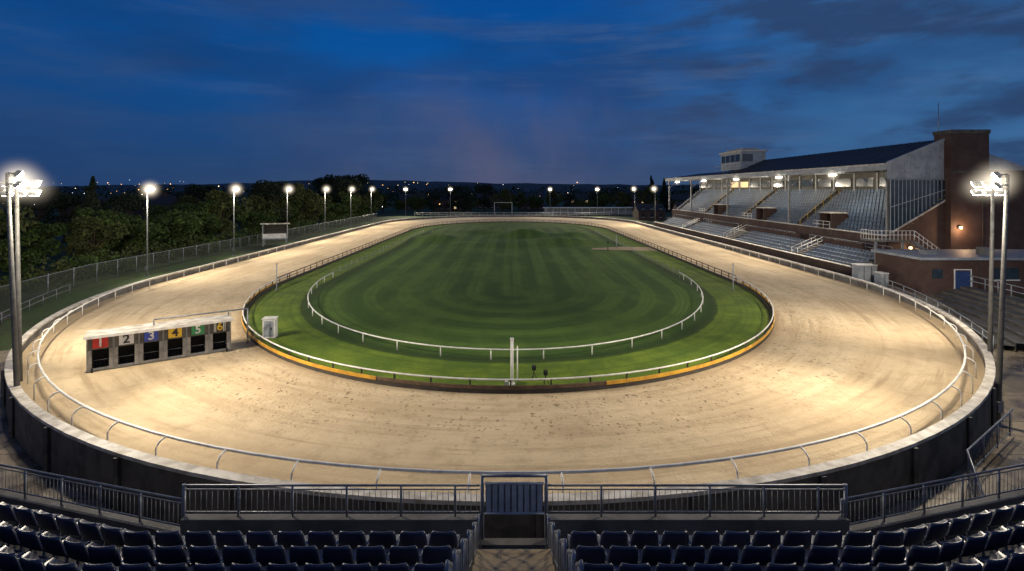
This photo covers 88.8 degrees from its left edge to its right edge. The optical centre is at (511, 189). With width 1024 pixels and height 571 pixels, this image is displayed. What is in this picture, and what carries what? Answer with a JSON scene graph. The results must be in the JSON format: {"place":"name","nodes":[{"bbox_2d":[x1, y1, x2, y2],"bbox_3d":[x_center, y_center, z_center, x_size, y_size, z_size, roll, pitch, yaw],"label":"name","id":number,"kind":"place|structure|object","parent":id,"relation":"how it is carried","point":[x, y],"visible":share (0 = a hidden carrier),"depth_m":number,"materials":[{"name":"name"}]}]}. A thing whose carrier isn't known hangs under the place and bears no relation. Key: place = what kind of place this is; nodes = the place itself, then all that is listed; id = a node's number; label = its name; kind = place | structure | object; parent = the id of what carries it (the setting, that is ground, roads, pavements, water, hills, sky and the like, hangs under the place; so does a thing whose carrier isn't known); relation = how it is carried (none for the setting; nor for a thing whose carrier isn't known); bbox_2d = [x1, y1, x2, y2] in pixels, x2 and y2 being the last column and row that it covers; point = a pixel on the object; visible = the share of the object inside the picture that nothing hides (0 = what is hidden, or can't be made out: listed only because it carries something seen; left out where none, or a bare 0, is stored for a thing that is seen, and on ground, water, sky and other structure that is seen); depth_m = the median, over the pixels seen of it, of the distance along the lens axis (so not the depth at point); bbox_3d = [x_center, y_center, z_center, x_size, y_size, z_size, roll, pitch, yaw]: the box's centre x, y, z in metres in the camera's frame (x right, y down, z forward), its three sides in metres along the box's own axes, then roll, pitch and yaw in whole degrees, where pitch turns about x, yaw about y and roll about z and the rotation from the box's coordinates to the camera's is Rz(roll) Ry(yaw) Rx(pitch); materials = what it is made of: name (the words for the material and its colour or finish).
{"place":"outdoors","nodes":[
{"label":"outdoors","id":0,"kind":"place"},
{"bbox_2d":[0,180,699,194],"bbox_3d":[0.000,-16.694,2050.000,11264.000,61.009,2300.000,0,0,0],"label":"distant hills","id":1,"kind":"structure","parent":0,"point":[422,186],"depth_m":1455.10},
{"bbox_2d":[20,217,984,493],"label":"sand track","id":2,"kind":"structure","parent":0,"point":[828,357],"depth_m":24.72,"materials":[{"name":"sand"}]},
{"bbox_2d":[83,308,248,372],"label":"greyhound starting traps","id":3,"kind":"object","parent":2,"relation":"on","point":[117,347],"visible":1,"depth_m":30.45,"materials":[{"name":"white paint"}]},
{"bbox_2d":[27,242,976,493],"bbox_3d":[-0.800,9.482,52.093,72.310,1.035,71.814,0,0,0],"label":"running rail","id":4,"kind":"object","parent":2,"relation":"on","point":[561,472],"visible":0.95,"depth_m":18.72,"materials":[{"name":"metal"}]},
{"bbox_2d":[244,222,771,384],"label":"infield grass","id":5,"kind":"structure","parent":0,"point":[499,285],"depth_m":43.77,"materials":[{"name":"plant"}]},
{"bbox_2d":[262,316,278,338],"bbox_3d":[-16.300,9.320,35.200,0.900,1.360,0.700,0,0,-9],"label":"electrical cabinet","id":6,"kind":"object","parent":5,"relation":"on","point":[269,327],"visible":0.96,"depth_m":34.91,"materials":[{"name":"metal"}]},
{"bbox_2d":[307,230,702,359],"bbox_3d":[-0.650,9.525,75.843,39.190,0.950,90.562,0,0,0],"label":"infield rail","id":7,"kind":"object","parent":5,"relation":"on","point":[631,338],"visible":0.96,"depth_m":34.10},
{"bbox_2d":[241,219,774,393],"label":"track fence","id":8,"kind":"object","parent":5,"relation":"on","point":[507,389],"visible":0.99,"depth_m":27.79,"materials":[{"name":"metal"}]},
{"bbox_2d":[505,338,517,384],"bbox_3d":[-0.016,8.790,26.589,1.009,2.420,0.429,0,0,-35],"label":"finishing post","id":9,"kind":"object","parent":5,"relation":"on","point":[512,382],"visible":0.79,"depth_m":26.53,"materials":[{"name":"metal"}]},
{"bbox_2d":[591,247,656,250],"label":"sand crossing path","id":10,"kind":"structure","parent":5,"relation":"on","point":[634,248],"depth_m":87.28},
{"bbox_2d":[0,282,1023,525],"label":"concrete path","id":11,"kind":"structure","parent":0,"point":[1009,451],"depth_m":21.83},
{"bbox_2d":[0,311,10,322],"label":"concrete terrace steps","id":12,"kind":"structure","parent":11,"relation":"on","point":[5,318],"depth_m":43.83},
{"bbox_2d":[0,284,69,325],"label":"crowd barrier","id":13,"kind":"object","parent":11,"relation":"on","point":[34,303],"visible":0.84,"depth_m":46.40,"materials":[{"name":"metal"}]},
{"bbox_2d":[851,263,870,281],"bbox_3d":[37.600,9.110,56.300,1.400,2.080,1.100,0,0,0],"label":"equipment cabinet","id":14,"kind":"object","parent":11,"relation":"on","point":[861,271],"visible":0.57,"depth_m":55.80,"materials":[{"name":"metal"}]},
{"bbox_2d":[865,263,877,281],"bbox_3d":[39.300,9.210,57.600,1.300,1.880,1.100,0,0,0],"label":"equipment cabinet","id":15,"kind":"object","parent":11,"relation":"on","point":[873,267],"visible":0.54,"depth_m":57.10,"materials":[{"name":"metal"}]},
{"bbox_2d":[873,271,888,286],"bbox_3d":[38.600,9.425,54.600,0.900,1.480,1.100,0,0,0],"label":"equipment cabinet","id":16,"kind":"object","parent":11,"relation":"on","point":[881,274],"visible":0.73,"depth_m":54.16,"materials":[{"name":"metal"}]},
{"bbox_2d":[931,286,1023,350],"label":"concrete terrace steps","id":17,"kind":"structure","parent":11,"relation":"on","point":[969,303],"depth_m":43.73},
{"bbox_2d":[878,275,1023,349],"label":"terrace handrail","id":18,"kind":"object","parent":17,"relation":"on","point":[998,287],"visible":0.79,"depth_m":46.19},
{"bbox_2d":[971,181,1004,355],"bbox_3d":[27.808,4.976,30.600,3.568,12.852,2.720,0,0,0],"label":"floodlight pole","id":19,"kind":"object","parent":11,"relation":"on","point":[992,192],"visible":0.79,"depth_m":30.15,"materials":[{"name":"metal"}]},
{"bbox_2d":[966,408,1013,499],"bbox_3d":[18.897,10.658,20.808,10.371,1.185,0.942,0,0,-43],"label":"path railing","id":20,"kind":"object","parent":11,"relation":"on","point":[975,485],"visible":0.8,"depth_m":21.25,"materials":[{"name":"metal"}]},
{"bbox_2d":[991,171,1009,427],"bbox_3d":[23.624,4.803,25.489,3.656,13.205,2.676,0,0,-44],"label":"floodlight pole","id":21,"kind":"object","parent":11,"relation":"on","point":[1001,318],"visible":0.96,"depth_m":25.12,"materials":[{"name":"metal"}]},
{"bbox_2d":[0,194,1023,497],"bbox_3d":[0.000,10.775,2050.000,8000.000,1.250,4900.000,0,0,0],"label":"ground","id":22,"kind":"structure","parent":0,"point":[38,312],"depth_m":69.48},
{"bbox_2d":[0,213,27,238],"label":"deciduous tree","id":23,"kind":"object","parent":22,"relation":"on","point":[4,236],"visible":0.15,"depth_m":65.80,"materials":[{"name":"green plant"}]},
{"bbox_2d":[5,170,23,430],"bbox_3d":[-23.777,4.778,25.192,3.651,13.256,2.680,0,0,43],"label":"floodlight pole","id":24,"kind":"object","parent":22,"relation":"on","point":[13,307],"visible":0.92,"depth_m":24.82,"materials":[{"name":"metal"}]},
{"bbox_2d":[0,204,36,259],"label":"deciduous tree","id":25,"kind":"object","parent":22,"relation":"on","point":[22,223],"visible":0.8,"depth_m":56.91,"materials":[{"name":"green plant"}]},
{"bbox_2d":[0,180,41,381],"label":"floodlight pole","id":26,"kind":"object","parent":22,"relation":"on","point":[16,192],"visible":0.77,"depth_m":27.16,"materials":[{"name":"metal"}]},
{"bbox_2d":[0,232,44,272],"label":"deciduous tree","id":27,"kind":"object","parent":22,"relation":"on","point":[27,238],"visible":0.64,"depth_m":58.52,"materials":[{"name":"green plant"}]},
{"bbox_2d":[0,214,69,272],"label":"deciduous tree","id":28,"kind":"object","parent":22,"relation":"on","point":[42,244],"visible":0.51,"depth_m":63.44,"materials":[{"name":"green plant"}]},
{"bbox_2d":[3,187,71,230],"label":"deciduous tree","id":29,"kind":"object","parent":22,"relation":"on","point":[51,200],"visible":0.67,"depth_m":85.42,"materials":[{"name":"green plant"}]},
{"bbox_2d":[26,192,85,242],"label":"deciduous tree","id":30,"kind":"object","parent":22,"relation":"on","point":[76,200],"visible":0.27,"depth_m":99.38,"materials":[{"name":"green plant"}]},
{"bbox_2d":[73,176,101,249],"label":"conifer tree","id":31,"kind":"object","parent":22,"relation":"on","point":[92,200],"visible":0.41,"depth_m":76.66,"materials":[{"name":"green plant"}]},
{"bbox_2d":[65,204,119,233],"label":"deciduous tree","id":32,"kind":"object","parent":22,"relation":"on","point":[75,210],"visible":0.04,"depth_m":78.16,"materials":[{"name":"green plant"}]},
{"bbox_2d":[63,215,129,259],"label":"deciduous tree","id":33,"kind":"object","parent":22,"relation":"on","point":[78,235],"visible":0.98,"depth_m":65.38,"materials":[{"name":"green plant"}]},
{"bbox_2d":[59,194,144,221],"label":"brick house","id":34,"kind":"structure","parent":22,"relation":"on","point":[138,212],"depth_m":137.79,"materials":[{"name":"brick"}]},
{"bbox_2d":[76,207,130,262],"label":"deciduous tree","id":35,"kind":"object","parent":22,"relation":"on","point":[110,217],"visible":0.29,"depth_m":70.31,"materials":[{"name":"green plant"}]},
{"bbox_2d":[100,192,144,215],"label":"deciduous tree","id":36,"kind":"object","parent":22,"relation":"on","point":[130,202],"visible":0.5,"depth_m":88.01,"materials":[{"name":"green plant"}]},
{"bbox_2d":[110,212,144,253],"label":"deciduous tree","id":37,"kind":"object","parent":22,"relation":"on","point":[123,215],"visible":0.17,"depth_m":78.69,"materials":[{"name":"green plant"}]},
{"bbox_2d":[102,217,170,255],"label":"deciduous tree","id":38,"kind":"object","parent":22,"relation":"on","point":[136,236],"visible":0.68,"depth_m":74.73,"materials":[{"name":"green plant"}]},
{"bbox_2d":[143,188,154,276],"bbox_3d":[-42.251,4.200,60.971,3.329,11.900,3.500,0,0,0],"label":"floodlight pole","id":39,"kind":"object","parent":22,"relation":"on","point":[147,190],"visible":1,"depth_m":60.94,"materials":[{"name":"metal"}]},
{"bbox_2d":[140,213,169,245],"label":"deciduous tree","id":40,"kind":"object","parent":22,"relation":"on","point":[150,219],"visible":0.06,"depth_m":85.74,"materials":[{"name":"green plant"}]},
{"bbox_2d":[141,193,178,219],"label":"brick house","id":41,"kind":"structure","parent":22,"relation":"on","point":[165,200],"depth_m":173.31,"materials":[{"name":"stone"}]},
{"bbox_2d":[143,201,191,219],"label":"deciduous tree","id":42,"kind":"object","parent":22,"relation":"on","point":[161,209],"visible":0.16,"depth_m":105.81,"materials":[{"name":"green plant"}]},
{"bbox_2d":[151,209,203,252],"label":"deciduous tree","id":43,"kind":"object","parent":22,"relation":"on","point":[186,224],"visible":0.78,"depth_m":81.36,"materials":[{"name":"green plant"}]},
{"bbox_2d":[150,210,221,240],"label":"deciduous tree","id":44,"kind":"object","parent":22,"relation":"on","point":[205,219],"visible":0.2,"depth_m":90.10,"materials":[{"name":"green plant"}]},
{"bbox_2d":[0,211,372,299],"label":"hedgerow foliage","id":45,"kind":"object","parent":22,"relation":"on","point":[67,265],"visible":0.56,"depth_m":67.98,"materials":[{"name":"green plant"}]},
{"bbox_2d":[0,213,376,309],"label":"perimeter fence","id":46,"kind":"object","parent":22,"relation":"on","point":[131,264],"visible":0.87,"depth_m":64.22,"materials":[{"name":"metal"}]},
{"bbox_2d":[173,194,203,207],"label":"deciduous tree","id":47,"kind":"object","parent":22,"relation":"on","point":[193,200],"visible":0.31,"depth_m":122.92,"materials":[{"name":"green plant"}]},
{"bbox_2d":[179,184,218,206],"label":"deciduous tree","id":48,"kind":"object","parent":22,"relation":"on","point":[192,191],"visible":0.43,"depth_m":142.67,"materials":[{"name":"green plant"}]},
{"bbox_2d":[181,199,222,240],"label":"deciduous tree","id":49,"kind":"object","parent":22,"relation":"on","point":[210,231],"visible":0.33,"depth_m":94.03,"materials":[{"name":"green plant"}]},
{"bbox_2d":[203,189,252,235],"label":"deciduous tree","id":50,"kind":"object","parent":22,"relation":"on","point":[221,196],"visible":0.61,"depth_m":97.67,"materials":[{"name":"green plant"}]},
{"bbox_2d":[219,206,248,231],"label":"deciduous tree","id":51,"kind":"object","parent":22,"relation":"on","point":[243,217],"visible":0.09,"depth_m":105.10,"materials":[{"name":"green plant"}]},
{"bbox_2d":[231,188,238,255],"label":"floodlight pole","id":52,"kind":"object","parent":22,"relation":"on","point":[234,189],"visible":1,"depth_m":79.92,"materials":[{"name":"metal"}]},
{"bbox_2d":[240,210,270,233],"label":"deciduous tree","id":53,"kind":"object","parent":22,"relation":"on","point":[256,225],"visible":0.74,"depth_m":110.61,"materials":[{"name":"green plant"}]},
{"bbox_2d":[235,208,280,226],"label":"deciduous tree","id":54,"kind":"object","parent":22,"relation":"on","point":[273,218],"visible":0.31,"depth_m":114.26,"materials":[{"name":"green plant"}]},
{"bbox_2d":[242,195,275,223],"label":"deciduous tree","id":55,"kind":"object","parent":22,"relation":"on","point":[256,200],"visible":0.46,"depth_m":116.03,"materials":[{"name":"green plant"}]},
{"bbox_2d":[248,179,294,221],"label":"deciduous tree","id":56,"kind":"object","parent":22,"relation":"on","point":[277,189],"visible":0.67,"depth_m":120.64,"materials":[{"name":"green plant"}]},
{"bbox_2d":[256,192,291,221],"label":"deciduous tree","id":57,"kind":"object","parent":22,"relation":"on","point":[281,203],"visible":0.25,"depth_m":122.25,"materials":[{"name":"green plant"}]},
{"bbox_2d":[260,223,289,245],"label":"judges shelter","id":58,"kind":"object","parent":22,"relation":"on","point":[274,230],"visible":0.96,"depth_m":94.60,"materials":[{"name":"white paint"}]},
{"bbox_2d":[279,199,303,225],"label":"deciduous tree","id":59,"kind":"object","parent":22,"relation":"on","point":[295,207],"visible":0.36,"depth_m":130.04,"materials":[{"name":"green plant"}]},
{"bbox_2d":[280,182,323,224],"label":"deciduous tree","id":60,"kind":"object","parent":22,"relation":"on","point":[300,194],"visible":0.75,"depth_m":132.94,"materials":[{"name":"green plant"}]},
{"bbox_2d":[302,198,326,225],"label":"deciduous tree","id":61,"kind":"object","parent":22,"relation":"on","point":[315,214],"visible":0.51,"depth_m":136.81,"materials":[{"name":"green plant"}]},
{"bbox_2d":[302,188,330,205],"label":"deciduous tree","id":62,"kind":"object","parent":22,"relation":"on","point":[309,191],"visible":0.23,"depth_m":151.02,"materials":[{"name":"green plant"}]},
{"bbox_2d":[312,176,335,196],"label":"deciduous tree","id":63,"kind":"object","parent":22,"relation":"on","point":[318,180],"visible":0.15,"depth_m":200.50,"materials":[{"name":"green plant"}]},
{"bbox_2d":[318,195,333,215],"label":"deciduous tree","id":64,"kind":"object","parent":22,"relation":"on","point":[330,199],"visible":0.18,"depth_m":160.32,"materials":[{"name":"green plant"}]},
{"bbox_2d":[317,202,335,219],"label":"deciduous tree","id":65,"kind":"object","parent":22,"relation":"on","point":[324,215],"visible":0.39,"depth_m":146.54,"materials":[{"name":"green plant"}]},
{"bbox_2d":[308,174,353,202],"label":"deciduous tree","id":66,"kind":"object","parent":22,"relation":"on","point":[327,181],"visible":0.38,"depth_m":193.24,"materials":[{"name":"green plant"}]},
{"bbox_2d":[327,202,345,218],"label":"deciduous tree","id":67,"kind":"object","parent":22,"relation":"on","point":[337,208],"visible":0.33,"depth_m":159.56,"materials":[{"name":"green plant"}]},
{"bbox_2d":[326,177,362,213],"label":"deciduous tree","id":68,"kind":"object","parent":22,"relation":"on","point":[345,185],"visible":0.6,"depth_m":168.82,"materials":[{"name":"green plant"}]},
{"bbox_2d":[0,184,699,205],"bbox_3d":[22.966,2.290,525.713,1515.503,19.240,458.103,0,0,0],"label":"distant trees","id":69,"kind":"object","parent":22,"relation":"on","point":[474,193],"visible":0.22,"depth_m":448.36,"materials":[{"name":"green plant"}]},
{"bbox_2d":[338,191,361,216],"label":"deciduous tree","id":70,"kind":"object","parent":22,"relation":"on","point":[355,202],"visible":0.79,"depth_m":164.97,"materials":[{"name":"green plant"}]},
{"bbox_2d":[347,192,368,213],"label":"deciduous tree","id":71,"kind":"object","parent":22,"relation":"on","point":[362,198],"visible":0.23,"depth_m":177.44,"materials":[{"name":"green plant"}]},
{"bbox_2d":[342,173,374,215],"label":"deciduous tree","id":72,"kind":"object","parent":22,"relation":"on","point":[363,179],"visible":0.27,"depth_m":199.21,"materials":[{"name":"green plant"}]},
{"bbox_2d":[354,203,367,215],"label":"deciduous tree","id":73,"kind":"object","parent":22,"relation":"on","point":[360,209],"visible":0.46,"depth_m":174.57,"materials":[{"name":"green plant"}]},
{"bbox_2d":[364,197,378,217],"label":"deciduous tree","id":74,"kind":"object","parent":22,"relation":"on","point":[369,208],"visible":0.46,"depth_m":185.82,"materials":[{"name":"green plant"}]},
{"bbox_2d":[363,188,383,210],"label":"deciduous tree","id":75,"kind":"object","parent":22,"relation":"on","point":[373,195],"visible":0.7,"depth_m":194.45,"materials":[{"name":"green plant"}]},
{"bbox_2d":[399,192,424,209],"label":"brick house","id":76,"kind":"structure","parent":22,"relation":"on","point":[402,198],"depth_m":259.45,"materials":[{"name":"brick"}]},
{"bbox_2d":[406,195,428,211],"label":"deciduous tree","id":77,"kind":"object","parent":22,"relation":"on","point":[418,203],"visible":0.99,"depth_m":225.01,"materials":[{"name":"green plant"}]},
{"bbox_2d":[431,194,465,210],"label":"brick house","id":78,"kind":"structure","parent":22,"relation":"on","point":[443,202],"depth_m":246.50,"materials":[{"name":"brick"}]},
{"bbox_2d":[441,186,462,210],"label":"deciduous tree","id":79,"kind":"object","parent":22,"relation":"on","point":[448,192],"visible":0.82,"depth_m":239.20,"materials":[{"name":"green plant"}]},
{"bbox_2d":[474,183,498,210],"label":"deciduous tree","id":80,"kind":"object","parent":22,"relation":"on","point":[487,189],"visible":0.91,"depth_m":236.25,"materials":[{"name":"green plant"}]},
{"bbox_2d":[476,193,500,208],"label":"brick house","id":81,"kind":"structure","parent":22,"relation":"on","point":[479,206],"depth_m":266.74,"materials":[{"name":"brick"}]},
{"bbox_2d":[1,215,996,537],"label":"track boundary wall","id":82,"kind":"structure","parent":22,"relation":"on","point":[55,445],"depth_m":18.32,"materials":[{"name":"concrete"}]},
{"bbox_2d":[489,189,513,213],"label":"deciduous tree","id":83,"kind":"object","parent":22,"relation":"on","point":[503,193],"visible":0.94,"depth_m":214.63,"materials":[{"name":"green plant"}]},
{"bbox_2d":[0,463,1023,570],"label":"railing","id":84,"kind":"object","parent":22,"relation":"on","point":[38,533],"visible":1,"depth_m":9.78,"materials":[{"name":"metal"}]},
{"bbox_2d":[510,192,526,210],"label":"deciduous tree","id":85,"kind":"object","parent":22,"relation":"on","point":[519,203],"visible":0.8,"depth_m":242.37,"materials":[{"name":"green plant"}]},
{"bbox_2d":[519,192,544,209],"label":"brick house","id":86,"kind":"structure","parent":22,"relation":"on","point":[526,207],"depth_m":258.86,"materials":[{"name":"brick"}]},
{"bbox_2d":[521,195,543,210],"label":"deciduous tree","id":87,"kind":"object","parent":22,"relation":"on","point":[534,201],"visible":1,"depth_m":241.84,"materials":[{"name":"green plant"}]},
{"bbox_2d":[545,189,563,206],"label":"deciduous tree","id":88,"kind":"object","parent":22,"relation":"on","point":[552,194],"visible":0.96,"depth_m":227.36,"materials":[{"name":"green plant"}]},
{"bbox_2d":[562,193,577,206],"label":"deciduous tree","id":89,"kind":"object","parent":22,"relation":"on","point":[570,197],"visible":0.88,"depth_m":220.97,"materials":[{"name":"green plant"}]},
{"bbox_2d":[565,192,590,206],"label":"brick house","id":90,"kind":"structure","parent":22,"relation":"on","point":[584,197],"depth_m":255.74,"materials":[{"name":"brick"}]},
{"bbox_2d":[574,199,594,206],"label":"deciduous tree","id":91,"kind":"object","parent":22,"relation":"on","point":[580,203],"visible":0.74,"depth_m":219.32,"materials":[{"name":"green plant"}]},
{"bbox_2d":[587,191,605,206],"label":"deciduous tree","id":92,"kind":"object","parent":22,"relation":"on","point":[592,195],"visible":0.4,"depth_m":232.24,"materials":[{"name":"green plant"}]},
{"bbox_2d":[591,192,612,206],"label":"deciduous tree","id":93,"kind":"object","parent":22,"relation":"on","point":[602,200],"visible":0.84,"depth_m":227.84,"materials":[{"name":"green plant"}]},
{"bbox_2d":[608,191,627,206],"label":"deciduous tree","id":94,"kind":"object","parent":22,"relation":"on","point":[622,196],"visible":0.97,"depth_m":223.61,"materials":[{"name":"green plant"}]},
{"bbox_2d":[619,193,632,206],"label":"deciduous tree","id":95,"kind":"object","parent":22,"relation":"on","point":[630,197],"visible":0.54,"depth_m":236.58,"materials":[{"name":"green plant"}]},
{"bbox_2d":[628,194,650,206],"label":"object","id":96,"kind":"structure","parent":22,"relation":"on","point":[635,200],"depth_m":246.50,"materials":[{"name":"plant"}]},
{"bbox_2d":[636,186,657,203],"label":"deciduous tree","id":97,"kind":"object","parent":22,"relation":"on","point":[649,193],"visible":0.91,"depth_m":229.15,"materials":[{"name":"green plant"}]},
{"bbox_2d":[632,201,665,219],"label":"brick house","id":98,"kind":"structure","parent":22,"relation":"on","point":[643,211],"depth_m":173.28,"materials":[{"name":"brick"}]},
{"bbox_2d":[659,178,668,207],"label":"conifer tree","id":99,"kind":"object","parent":22,"relation":"on","point":[664,193],"visible":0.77,"depth_m":244.33,"materials":[{"name":"green plant"}]},
{"bbox_2d":[671,202,682,209],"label":"brick house","id":100,"kind":"structure","parent":22,"relation":"on","point":[676,205],"depth_m":159.75,"materials":[{"name":"brick"}]},
{"bbox_2d":[666,192,692,211],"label":"brick house","id":101,"kind":"structure","parent":22,"relation":"on","point":[681,197],"depth_m":238.17,"materials":[{"name":"brick"}]},
{"bbox_2d":[654,103,1023,276],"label":"grandstand","id":102,"kind":"object","parent":22,"relation":"on","point":[840,212],"visible":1,"depth_m":69.32,"materials":[{"name":"concrete"}]},
{"bbox_2d":[871,247,1023,294],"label":"brick outbuilding","id":103,"kind":"structure","parent":22,"relation":"on","point":[926,271],"depth_m":51.00,"materials":[{"name":"brown brick"}]},
{"bbox_2d":[0,0,1023,186],"label":"sky","id":104,"kind":"structure","parent":0,"point":[115,92],"materials":[{"name":"blue"}]},
{"bbox_2d":[543,207,632,214],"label":"fence","id":105,"kind":"object","parent":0,"point":[588,210],"visible":0.77,"depth_m":204.20,"materials":[{"name":"metal"}]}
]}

